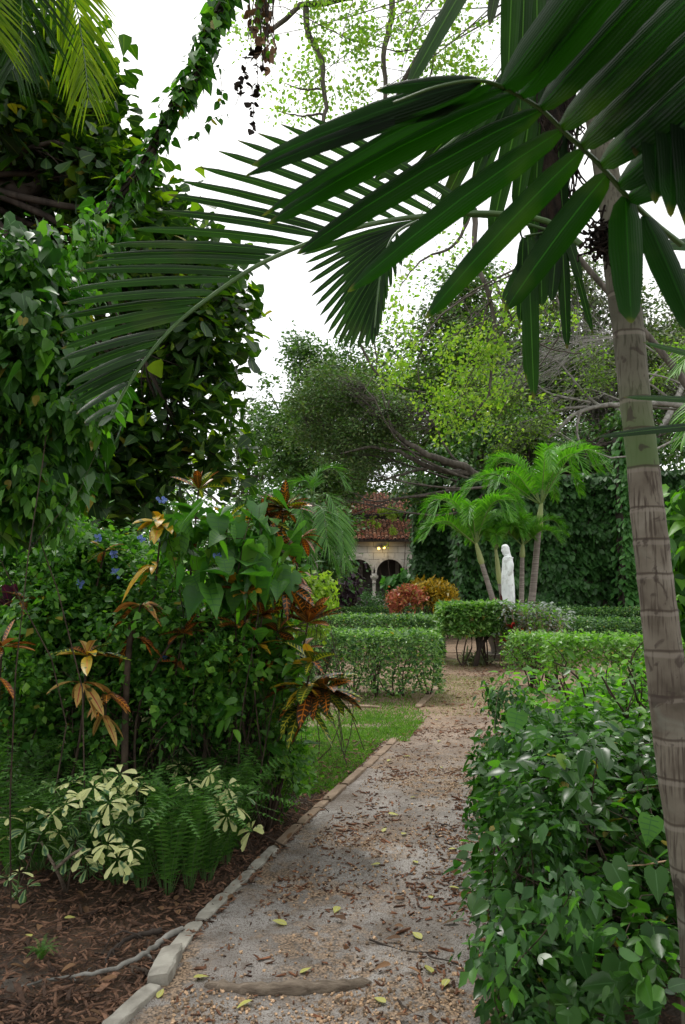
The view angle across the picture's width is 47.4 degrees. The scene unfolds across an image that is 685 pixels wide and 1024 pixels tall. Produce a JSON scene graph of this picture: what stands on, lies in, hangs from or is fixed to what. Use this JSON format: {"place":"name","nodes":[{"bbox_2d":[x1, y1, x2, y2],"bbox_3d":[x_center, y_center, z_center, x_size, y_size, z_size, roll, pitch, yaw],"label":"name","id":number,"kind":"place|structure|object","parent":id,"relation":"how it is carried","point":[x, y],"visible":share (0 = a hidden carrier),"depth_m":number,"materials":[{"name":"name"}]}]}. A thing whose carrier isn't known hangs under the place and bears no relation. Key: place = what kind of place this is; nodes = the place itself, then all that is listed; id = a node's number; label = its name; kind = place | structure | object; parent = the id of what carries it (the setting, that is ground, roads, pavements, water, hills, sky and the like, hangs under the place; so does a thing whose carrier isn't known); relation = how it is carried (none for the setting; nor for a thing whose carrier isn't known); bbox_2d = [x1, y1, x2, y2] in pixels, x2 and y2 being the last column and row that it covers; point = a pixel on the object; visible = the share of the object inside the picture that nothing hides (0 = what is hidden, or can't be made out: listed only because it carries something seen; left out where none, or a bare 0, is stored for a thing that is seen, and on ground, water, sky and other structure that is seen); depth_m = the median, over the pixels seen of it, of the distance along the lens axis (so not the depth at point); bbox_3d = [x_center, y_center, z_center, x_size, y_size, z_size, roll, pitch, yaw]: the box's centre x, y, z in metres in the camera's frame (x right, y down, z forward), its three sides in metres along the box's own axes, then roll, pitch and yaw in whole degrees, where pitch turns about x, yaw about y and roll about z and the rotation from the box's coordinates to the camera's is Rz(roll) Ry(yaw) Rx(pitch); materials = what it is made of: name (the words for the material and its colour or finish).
{"place":"outdoors","nodes":[
{"label":"outdoors","id":0,"kind":"place"},
{"bbox_2d":[126,730,512,1023],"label":"path","id":1,"kind":"structure","parent":0,"point":[212,939],"depth_m":3.75,"materials":[{"name":"beige gravel"}]},
{"bbox_2d":[204,977,371,995],"bbox_3d":[-0.214,1.886,3.094,0.671,0.075,0.104,0,-5,-3],"label":"log","id":2,"kind":"object","parent":1,"relation":"on","point":[296,987],"visible":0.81,"depth_m":3.07,"materials":[{"name":"beige wood"}]},
{"bbox_2d":[0,621,681,1023],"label":"ground","id":3,"kind":"structure","parent":0,"point":[670,1013],"depth_m":3.71,"materials":[{"name":"brown wood"}]},
{"bbox_2d":[0,767,72,877],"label":"sword fern","id":4,"kind":"object","parent":3,"relation":"on","point":[5,854],"visible":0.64,"depth_m":4.28,"materials":[{"name":"green plant"}]},
{"bbox_2d":[0,725,74,812],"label":"sword fern","id":5,"kind":"object","parent":3,"relation":"on","point":[15,758],"visible":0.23,"depth_m":4.71,"materials":[{"name":"green plant"}]},
{"bbox_2d":[0,806,98,874],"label":"schefflera","id":6,"kind":"object","parent":3,"relation":"on","point":[15,832],"visible":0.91,"depth_m":4.00,"materials":[{"name":"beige plant"}]},
{"bbox_2d":[0,725,103,831],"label":"sword fern","id":7,"kind":"object","parent":3,"relation":"on","point":[22,759],"visible":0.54,"depth_m":4.62,"materials":[{"name":"green plant"}]},
{"bbox_2d":[1,778,120,881],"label":"sword fern","id":8,"kind":"object","parent":3,"relation":"on","point":[61,856],"visible":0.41,"depth_m":4.23,"materials":[{"name":"green plant"}]},
{"bbox_2d":[0,0,122,135],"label":"feather palm","id":9,"kind":"object","parent":3,"relation":"on","point":[9,21],"visible":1,"depth_m":3.60,"materials":[{"name":"green plant"}]},
{"bbox_2d":[0,768,123,873],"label":"sword fern","id":10,"kind":"object","parent":3,"relation":"on","point":[37,856],"visible":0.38,"depth_m":4.38,"materials":[{"name":"green plant"}]},
{"bbox_2d":[0,196,130,913],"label":"twining creeper","id":11,"kind":"object","parent":3,"relation":"on","point":[40,508],"visible":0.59,"depth_m":3.81,"materials":[{"name":"green plant"}]},
{"bbox_2d":[0,211,140,893],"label":"heart leaf vine","id":12,"kind":"object","parent":3,"relation":"on","point":[54,296],"visible":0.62,"depth_m":3.92,"materials":[{"name":"green plant"}]},
{"bbox_2d":[0,500,165,814],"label":"leaved shrub","id":13,"kind":"object","parent":3,"relation":"on","point":[71,570],"visible":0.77,"depth_m":4.95,"materials":[{"name":"green plant"}]},
{"bbox_2d":[47,640,129,852],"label":"croton plant","id":14,"kind":"object","parent":3,"relation":"on","point":[88,650],"visible":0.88,"depth_m":4.43,"materials":[{"name":"orange plant"}]},
{"bbox_2d":[0,744,176,827],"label":"sword fern","id":15,"kind":"object","parent":3,"relation":"on","point":[66,769],"visible":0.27,"depth_m":4.77,"materials":[{"name":"green plant"}]},
{"bbox_2d":[0,751,186,879],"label":"sword fern","id":16,"kind":"object","parent":3,"relation":"on","point":[91,846],"visible":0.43,"depth_m":4.28,"materials":[{"name":"green plant"}]},
{"bbox_2d":[45,800,151,885],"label":"sword fern","id":17,"kind":"object","parent":3,"relation":"on","point":[107,863],"visible":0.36,"depth_m":4.16,"materials":[{"name":"green plant"}]},
{"bbox_2d":[70,691,129,845],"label":"croton plant","id":18,"kind":"object","parent":3,"relation":"on","point":[120,701],"visible":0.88,"depth_m":4.49,"materials":[{"name":"orange plant"}]},
{"bbox_2d":[41,764,166,866],"bbox_3d":[-1.245,1.626,4.061,0.616,0.638,0.654,-2,-6,22],"label":"schefflera","id":19,"kind":"object","parent":3,"relation":"on","point":[118,807],"visible":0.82,"depth_m":3.97,"materials":[{"name":"beige plant"}]},
{"bbox_2d":[74,833,145,883],"bbox_3d":[-1.179,1.763,3.930,0.329,0.342,0.540,2,-6,-20],"label":"schefflera","id":20,"kind":"object","parent":3,"relation":"on","point":[99,855],"visible":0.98,"depth_m":3.81,"materials":[{"name":"beige plant"}]},
{"bbox_2d":[21,926,198,985],"bbox_3d":[-0.920,1.908,3.246,0.738,0.082,0.303,5,-7,-41],"label":"root","id":21,"kind":"object","parent":3,"relation":"on","point":[160,941],"visible":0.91,"depth_m":3.28,"materials":[{"name":"grey plant"}]},
{"bbox_2d":[120,621,133,855],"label":"cut stem","id":22,"kind":"object","parent":3,"relation":"on","point":[125,716],"visible":0.56,"depth_m":4.65,"materials":[{"name":"plant"}]},
{"bbox_2d":[102,983,160,1023],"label":"edging block","id":23,"kind":"structure","parent":3,"relation":"on","point":[131,1007],"depth_m":2.93,"materials":[{"name":"concrete"}]},
{"bbox_2d":[100,601,168,840],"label":"croton plant","id":24,"kind":"object","parent":3,"relation":"on","point":[151,605],"visible":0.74,"depth_m":4.69,"materials":[{"name":"orange plant"}]},
{"bbox_2d":[0,0,280,541],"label":"leaved tree","id":25,"kind":"object","parent":3,"relation":"on","point":[51,162],"visible":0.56,"depth_m":8.55,"materials":[{"name":"green plant"}]},
{"bbox_2d":[38,0,248,792],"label":"vine liana","id":26,"kind":"object","parent":3,"relation":"on","point":[196,75],"visible":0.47,"depth_m":5.88,"materials":[{"name":"green plant"}]},
{"bbox_2d":[243,0,282,76],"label":"hanging vine","id":27,"kind":"object","parent":26,"relation":"hanging from","point":[262,13],"visible":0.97,"depth_m":6.39,"materials":[{"name":"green plant"}]},
{"bbox_2d":[27,759,261,890],"bbox_3d":[-1.020,1.689,4.069,0.783,0.606,1.002,-4,-7,38],"label":"sword fern","id":28,"kind":"object","parent":3,"relation":"on","point":[143,868],"visible":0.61,"depth_m":4.08,"materials":[{"name":"green plant"}]},
{"bbox_2d":[14,770,278,895],"bbox_3d":[-0.917,1.655,3.959,0.987,0.652,1.091,-5,-7,43],"label":"sword fern","id":29,"kind":"object","parent":3,"relation":"on","point":[169,857],"visible":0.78,"depth_m":4.04,"materials":[{"name":"green plant"}]},
{"bbox_2d":[122,511,176,784],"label":"croton plant","id":30,"kind":"object","parent":3,"relation":"on","point":[156,530],"visible":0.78,"depth_m":4.81,"materials":[{"name":"orange plant"}]},
{"bbox_2d":[0,657,304,844],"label":"leaved shrub","id":31,"kind":"object","parent":3,"relation":"on","point":[174,698],"visible":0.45,"depth_m":4.77,"materials":[{"name":"green plant"}]},
{"bbox_2d":[6,742,299,866],"bbox_3d":[-1.273,1.768,5.148,1.997,0.650,1.901,0,-5,0],"label":"twig tangle","id":32,"kind":"object","parent":3,"relation":"on","point":[186,789],"visible":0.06,"depth_m":4.87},
{"bbox_2d":[147,943,181,985],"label":"edging block","id":33,"kind":"structure","parent":3,"relation":"on","point":[163,968],"depth_m":3.19,"materials":[{"name":"concrete"}]},
{"bbox_2d":[63,496,305,844],"bbox_3d":[-1.039,1.020,5.239,1.616,2.170,1.640,0,-5,0],"label":"leaved shrub","id":34,"kind":"object","parent":3,"relation":"on","point":[152,629],"visible":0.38,"depth_m":4.89,"materials":[{"name":"green plant"}]},
{"bbox_2d":[0,481,373,601],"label":"background thicket","id":35,"kind":"object","parent":3,"relation":"on","point":[303,563],"visible":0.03,"depth_m":19.86,"materials":[{"name":"green plant"}]},
{"bbox_2d":[103,769,276,890],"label":"sword fern","id":36,"kind":"object","parent":3,"relation":"on","point":[192,858],"visible":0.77,"depth_m":4.08,"materials":[{"name":"green plant"}]},
{"bbox_2d":[165,470,226,773],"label":"croton plant","id":37,"kind":"object","parent":3,"relation":"on","point":[199,481],"visible":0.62,"depth_m":5.14,"materials":[{"name":"orange plant"}]},
{"bbox_2d":[107,774,298,882],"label":"sword fern","id":38,"kind":"object","parent":3,"relation":"on","point":[212,852],"visible":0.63,"depth_m":4.23,"materials":[{"name":"green plant"}]},
{"bbox_2d":[168,765,263,851],"bbox_3d":[-0.735,1.670,4.331,0.429,0.601,0.793,2,-6,-23],"label":"schefflera","id":39,"kind":"object","parent":3,"relation":"on","point":[257,828],"visible":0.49,"depth_m":4.16,"materials":[{"name":"beige plant"}]},
{"bbox_2d":[120,755,312,865],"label":"sword fern","id":40,"kind":"object","parent":3,"relation":"on","point":[231,843],"visible":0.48,"depth_m":4.57,"materials":[{"name":"green plant"}]},
{"bbox_2d":[109,520,324,748],"bbox_3d":[-1.290,1.115,7.152,2.320,2.345,1.712,0,-5,0],"label":"thicket","id":41,"kind":"object","parent":3,"relation":"on","point":[306,567],"visible":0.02,"depth_m":7.26,"materials":[{"name":"green plant"}]},
{"bbox_2d":[154,386,283,515],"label":"olive tree","id":42,"kind":"object","parent":3,"relation":"on","point":[241,488],"visible":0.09,"depth_m":48.01,"materials":[{"name":"green plant"}]},
{"bbox_2d":[144,488,306,852],"bbox_3d":[-0.685,0.965,4.889,1.083,2.210,0.923,3,-6,-28],"label":"heart leaf vine","id":43,"kind":"object","parent":3,"relation":"on","point":[249,557],"visible":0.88,"depth_m":4.80,"materials":[{"name":"green plant"}]},
{"bbox_2d":[209,572,263,817],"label":"croton plant","id":44,"kind":"object","parent":3,"relation":"on","point":[231,579],"visible":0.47,"depth_m":4.78,"materials":[{"name":"orange plant"}]},
{"bbox_2d":[165,631,318,816],"bbox_3d":[-0.571,1.419,5.016,0.643,1.328,1.188,-3,-6,31],"label":"leaved shrub","id":45,"kind":"object","parent":3,"relation":"on","point":[300,768],"visible":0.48,"depth_m":4.96,"materials":[{"name":"green plant"}]},
{"bbox_2d":[191,612,317,832],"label":"glossy leaved shrub","id":46,"kind":"object","parent":3,"relation":"on","point":[282,669],"visible":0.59,"depth_m":4.92,"materials":[{"name":"green plant"}]},
{"bbox_2d":[153,729,361,849],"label":"sword fern","id":47,"kind":"object","parent":3,"relation":"on","point":[229,774],"visible":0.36,"depth_m":4.80,"materials":[{"name":"green plant"}]},
{"bbox_2d":[0,663,514,1023],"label":"dry leaves","id":48,"kind":"object","parent":3,"relation":"on","point":[345,947],"visible":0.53,"depth_m":3.87,"materials":[{"name":"brown plant"}]},
{"bbox_2d":[246,480,311,734],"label":"croton plant","id":49,"kind":"object","parent":3,"relation":"on","point":[281,513],"visible":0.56,"depth_m":5.20,"materials":[{"name":"red plant"}]},
{"bbox_2d":[255,583,314,742],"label":"croton plant","id":50,"kind":"object","parent":3,"relation":"on","point":[301,592],"visible":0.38,"depth_m":5.00,"materials":[{"name":"orange plant"}]},
{"bbox_2d":[254,721,330,829],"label":"weed","id":51,"kind":"object","parent":3,"relation":"on","point":[312,779],"visible":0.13,"depth_m":5.46,"materials":[{"name":"green plant"}]},
{"bbox_2d":[267,642,337,833],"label":"croton plant","id":52,"kind":"object","parent":3,"relation":"on","point":[307,654],"visible":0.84,"depth_m":4.81,"materials":[{"name":"orange plant"}]},
{"bbox_2d":[263,591,343,828],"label":"croton plant","id":53,"kind":"object","parent":3,"relation":"on","point":[305,612],"visible":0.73,"depth_m":4.91,"materials":[{"name":"orange plant"}]},
{"bbox_2d":[182,708,430,793],"bbox_3d":[-0.412,2.338,7.999,2.065,0.060,4.834,-2,-6,21],"label":"grass patch","id":54,"kind":"object","parent":3,"relation":"on","point":[391,731],"visible":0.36,"depth_m":8.19,"materials":[{"name":"green plant"}]},
{"bbox_2d":[262,672,361,817],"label":"croton plant","id":55,"kind":"object","parent":3,"relation":"on","point":[296,715],"visible":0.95,"depth_m":4.84,"materials":[{"name":"brown plant"}]},
{"bbox_2d":[277,462,358,675],"bbox_3d":[-0.500,1.003,13.674,1.578,3.884,1.362,0,-5,0],"label":"areca palm","id":56,"kind":"object","parent":3,"relation":"on","point":[316,523],"visible":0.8,"depth_m":13.50,"materials":[{"name":"green plant"}]},
{"bbox_2d":[235,320,402,511],"bbox_3d":[-0.859,-2.278,40.233,8.225,15.533,10.629,-3,-6,31],"label":"dense tree","id":57,"kind":"object","parent":3,"relation":"on","point":[269,424],"visible":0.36,"depth_m":38.74,"materials":[{"name":"green plant"}]},
{"bbox_2d":[282,567,364,763],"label":"gold shrub","id":58,"kind":"object","parent":3,"relation":"on","point":[314,584],"visible":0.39,"depth_m":7.51,"materials":[{"name":"green plant"}]},
{"bbox_2d":[251,492,455,616],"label":"cloister building","id":59,"kind":"structure","parent":3,"relation":"on","point":[371,540],"depth_m":39.06,"materials":[{"name":"stone"}]},
{"bbox_2d":[226,0,500,332],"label":"airy tree","id":60,"kind":"object","parent":3,"relation":"on","point":[320,59],"visible":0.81,"depth_m":11.64,"materials":[{"name":"green plant"}]},
{"bbox_2d":[61,0,684,1023],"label":"palm","id":61,"kind":"object","parent":3,"relation":"on","point":[611,72],"visible":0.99,"depth_m":1.61,"materials":[{"name":"green plant"}]},
{"bbox_2d":[266,342,493,545],"bbox_3d":[2.921,-0.602,26.401,10.992,9.858,4.418,0,-5,0],"label":"leaning tree","id":62,"kind":"object","parent":3,"relation":"on","point":[382,417],"visible":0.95,"depth_m":26.11,"materials":[{"name":"green plant"}]},
{"bbox_2d":[406,497,455,625],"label":"vine wall","id":63,"kind":"structure","parent":3,"relation":"on","point":[431,554],"depth_m":30.67,"materials":[{"name":"green plant"}]},
{"bbox_2d":[223,319,684,505],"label":"background woods","id":64,"kind":"object","parent":3,"relation":"on","point":[399,455],"visible":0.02,"depth_m":51.69,"materials":[{"name":"green plant"}]},
{"bbox_2d":[338,230,619,477],"bbox_3d":[7.166,-4.250,36.834,13.727,18.852,10.204,2,-6,-21],"label":"dense tree","id":65,"kind":"object","parent":3,"relation":"on","point":[434,365],"visible":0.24,"depth_m":36.09,"materials":[{"name":"green plant"}]},
{"bbox_2d":[357,208,684,450],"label":"light green tree","id":66,"kind":"object","parent":3,"relation":"on","point":[490,347],"visible":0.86,"depth_m":17.32,"materials":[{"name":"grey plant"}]},
{"bbox_2d":[382,400,684,532],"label":"vine draped tree","id":67,"kind":"object","parent":3,"relation":"on","point":[611,426],"visible":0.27,"depth_m":28.19,"materials":[{"name":"green plant"}]},
{"bbox_2d":[485,599,581,668],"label":"silver shrub","id":68,"kind":"object","parent":3,"relation":"on","point":[546,622],"visible":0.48,"depth_m":15.19,"materials":[{"name":"green plant"}]},
{"bbox_2d":[448,674,622,1023],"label":"hanging creeper","id":69,"kind":"object","parent":3,"relation":"on","point":[592,913],"visible":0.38,"depth_m":2.63,"materials":[{"name":"green plant"}]},
{"bbox_2d":[457,439,615,611],"bbox_3d":[4.920,0.790,20.590,4.128,5.539,4.291,0,-5,0],"label":"christmas palm","id":70,"kind":"object","parent":3,"relation":"on","point":[543,481],"visible":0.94,"depth_m":20.47,"materials":[{"name":"green plant"}]},
{"bbox_2d":[439,321,684,467],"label":"pale limbed tree","id":71,"kind":"object","parent":3,"relation":"on","point":[578,413],"visible":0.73,"depth_m":24.29,"materials":[{"name":"green plant"}]},
{"bbox_2d":[474,642,651,848],"bbox_3d":[2.468,1.556,5.558,3.263,1.303,3.227,0,-5,0],"label":"glossy leaved shrub","id":72,"kind":"object","parent":3,"relation":"on","point":[606,700],"visible":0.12,"depth_m":5.21,"materials":[{"name":"green plant"}]},
{"bbox_2d":[442,691,684,1023],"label":"glossy leaved shrub","id":73,"kind":"object","parent":3,"relation":"on","point":[585,779],"visible":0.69,"depth_m":3.00,"materials":[{"name":"green plant"}]},
{"bbox_2d":[491,708,663,994],"bbox_3d":[0.792,1.247,3.038,0.770,0.844,0.651,5,-7,-40],"label":"heart leaf vine","id":74,"kind":"object","parent":73,"relation":"attached to","point":[651,828],"visible":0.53,"depth_m":2.99,"materials":[{"name":"green plant"}]},
{"bbox_2d":[554,855,668,1023],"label":"pothos","id":75,"kind":"object","parent":73,"relation":"attached to","point":[657,880],"visible":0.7,"depth_m":2.39,"materials":[{"name":"green plant"}]},
{"bbox_2d":[447,469,684,633],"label":"vine wall","id":76,"kind":"structure","parent":3,"relation":"on","point":[577,570],"depth_m":25.98,"materials":[{"name":"green plant"}]},
{"bbox_2d":[528,243,684,466],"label":"pale tree","id":77,"kind":"object","parent":3,"relation":"on","point":[669,326],"visible":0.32,"depth_m":33.82,"materials":[{"name":"green plant"}]},
{"bbox_2d":[548,641,684,730],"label":"pruned shrub","id":78,"kind":"object","parent":3,"relation":"on","point":[614,697],"visible":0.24,"depth_m":4.87,"materials":[{"name":"green plant"}]},
{"bbox_2d":[607,431,642,633],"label":"vine wall","id":79,"kind":"structure","parent":3,"relation":"on","point":[625,580],"depth_m":25.14,"materials":[{"name":"green plant"}]},
{"bbox_2d":[662,471,684,655],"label":"climbing vine","id":80,"kind":"object","parent":3,"relation":"on","point":[675,508],"visible":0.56,"depth_m":4.58,"materials":[{"name":"green plant"}]},
{"bbox_2d":[65,633,645,745],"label":"walk","id":81,"kind":"structure","parent":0,"point":[451,642],"depth_m":11.72,"materials":[{"name":"beige gravel"}]},
{"bbox_2d":[235,469,370,645],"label":"broadleaf shrub","id":82,"kind":"object","parent":81,"relation":"on","point":[269,490],"visible":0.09,"depth_m":20.95,"materials":[{"name":"green plant"}]},
{"bbox_2d":[321,556,367,627],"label":"purple shrub","id":83,"kind":"object","parent":81,"relation":"on","point":[347,594],"visible":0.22,"depth_m":24.57,"materials":[{"name":"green plant"}]},
{"bbox_2d":[281,682,425,719],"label":"ground cover","id":84,"kind":"object","parent":81,"relation":"on","point":[400,708],"visible":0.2,"depth_m":10.18,"materials":[{"name":"green plant"}]},
{"bbox_2d":[164,665,554,1023],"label":"wood chips","id":85,"kind":"object","parent":81,"relation":"on","point":[423,886],"visible":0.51,"depth_m":4.26,"materials":[{"name":"brown wood"}]},
{"bbox_2d":[293,626,446,696],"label":"clipped hedge","id":86,"kind":"object","parent":81,"relation":"on","point":[391,637],"visible":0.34,"depth_m":10.84,"materials":[{"name":"green plant"}]},
{"bbox_2d":[295,611,446,658],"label":"clipped hedge","id":87,"kind":"object","parent":81,"relation":"on","point":[392,619],"visible":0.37,"depth_m":16.80,"materials":[{"name":"green plant"}]},
{"bbox_2d":[331,605,465,637],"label":"clipped hedge","id":88,"kind":"object","parent":81,"relation":"on","point":[363,609],"visible":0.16,"depth_m":23.70,"materials":[{"name":"green plant"}]},
{"bbox_2d":[384,581,428,627],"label":"croton bush","id":89,"kind":"object","parent":81,"relation":"on","point":[399,599],"visible":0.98,"depth_m":21.65,"materials":[{"name":"red plant"}]},
{"bbox_2d":[406,575,460,640],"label":"croton bush","id":90,"kind":"object","parent":81,"relation":"on","point":[437,589],"visible":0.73,"depth_m":22.43,"materials":[{"name":"yellow plant"}]},
{"bbox_2d":[329,660,541,715],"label":"gravel path","id":91,"kind":"structure","parent":81,"relation":"on","point":[468,687],"depth_m":11.58,"materials":[{"name":"gravel"}]},
{"bbox_2d":[411,487,527,600],"bbox_3d":[3.161,1.409,19.138,2.919,4.041,2.859,0,-5,0],"label":"christmas palm","id":92,"kind":"object","parent":81,"relation":"on","point":[475,519],"visible":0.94,"depth_m":18.93,"materials":[{"name":"green plant"}]},
{"bbox_2d":[433,598,520,666],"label":"clipped shrub","id":93,"kind":"object","parent":81,"relation":"on","point":[459,619],"visible":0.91,"depth_m":15.27,"materials":[{"name":"green plant"}]},
{"bbox_2d":[450,513,538,596],"bbox_3d":[3.853,1.714,19.759,2.131,3.522,2.119,-3,-6,27],"label":"christmas palm","id":94,"kind":"object","parent":81,"relation":"on","point":[494,535],"visible":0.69,"depth_m":19.71,"materials":[{"name":"green plant"}]},
{"bbox_2d":[491,544,521,653],"bbox_3d":[3.639,1.967,17.191,0.660,2.523,0.660,0,-5,0],"label":"statue","id":95,"kind":"object","parent":81,"relation":"on","point":[507,583],"visible":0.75,"depth_m":17.06,"materials":[{"name":"white stone"}]},
{"bbox_2d":[480,510,570,614],"bbox_3d":[4.715,1.679,20.168,2.335,3.669,2.054,0,-5,0],"label":"christmas palm","id":96,"kind":"object","parent":81,"relation":"on","point":[535,521],"visible":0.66,"depth_m":20.04,"materials":[{"name":"green plant"}]},
{"bbox_2d":[498,628,574,690],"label":"clipped hedge","id":97,"kind":"object","parent":81,"relation":"on","point":[533,637],"visible":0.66,"depth_m":12.07,"materials":[{"name":"green plant"}]},
{"bbox_2d":[548,604,641,635],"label":"clipped hedge","id":98,"kind":"object","parent":81,"relation":"on","point":[608,608],"visible":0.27,"depth_m":23.50,"materials":[{"name":"green plant"}]},
{"bbox_2d":[561,614,643,658],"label":"clipped hedge","id":99,"kind":"object","parent":81,"relation":"on","point":[591,622],"visible":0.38,"depth_m":16.57,"materials":[{"name":"green plant"}]},
{"bbox_2d":[537,629,684,690],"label":"clipped hedge","id":100,"kind":"object","parent":81,"relation":"on","point":[618,641],"visible":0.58,"depth_m":10.80,"materials":[{"name":"green plant"}]},
{"bbox_2d":[36,0,684,552],"label":"sky","id":101,"kind":"structure","parent":0,"point":[162,31],"materials":[{"name":"white"}]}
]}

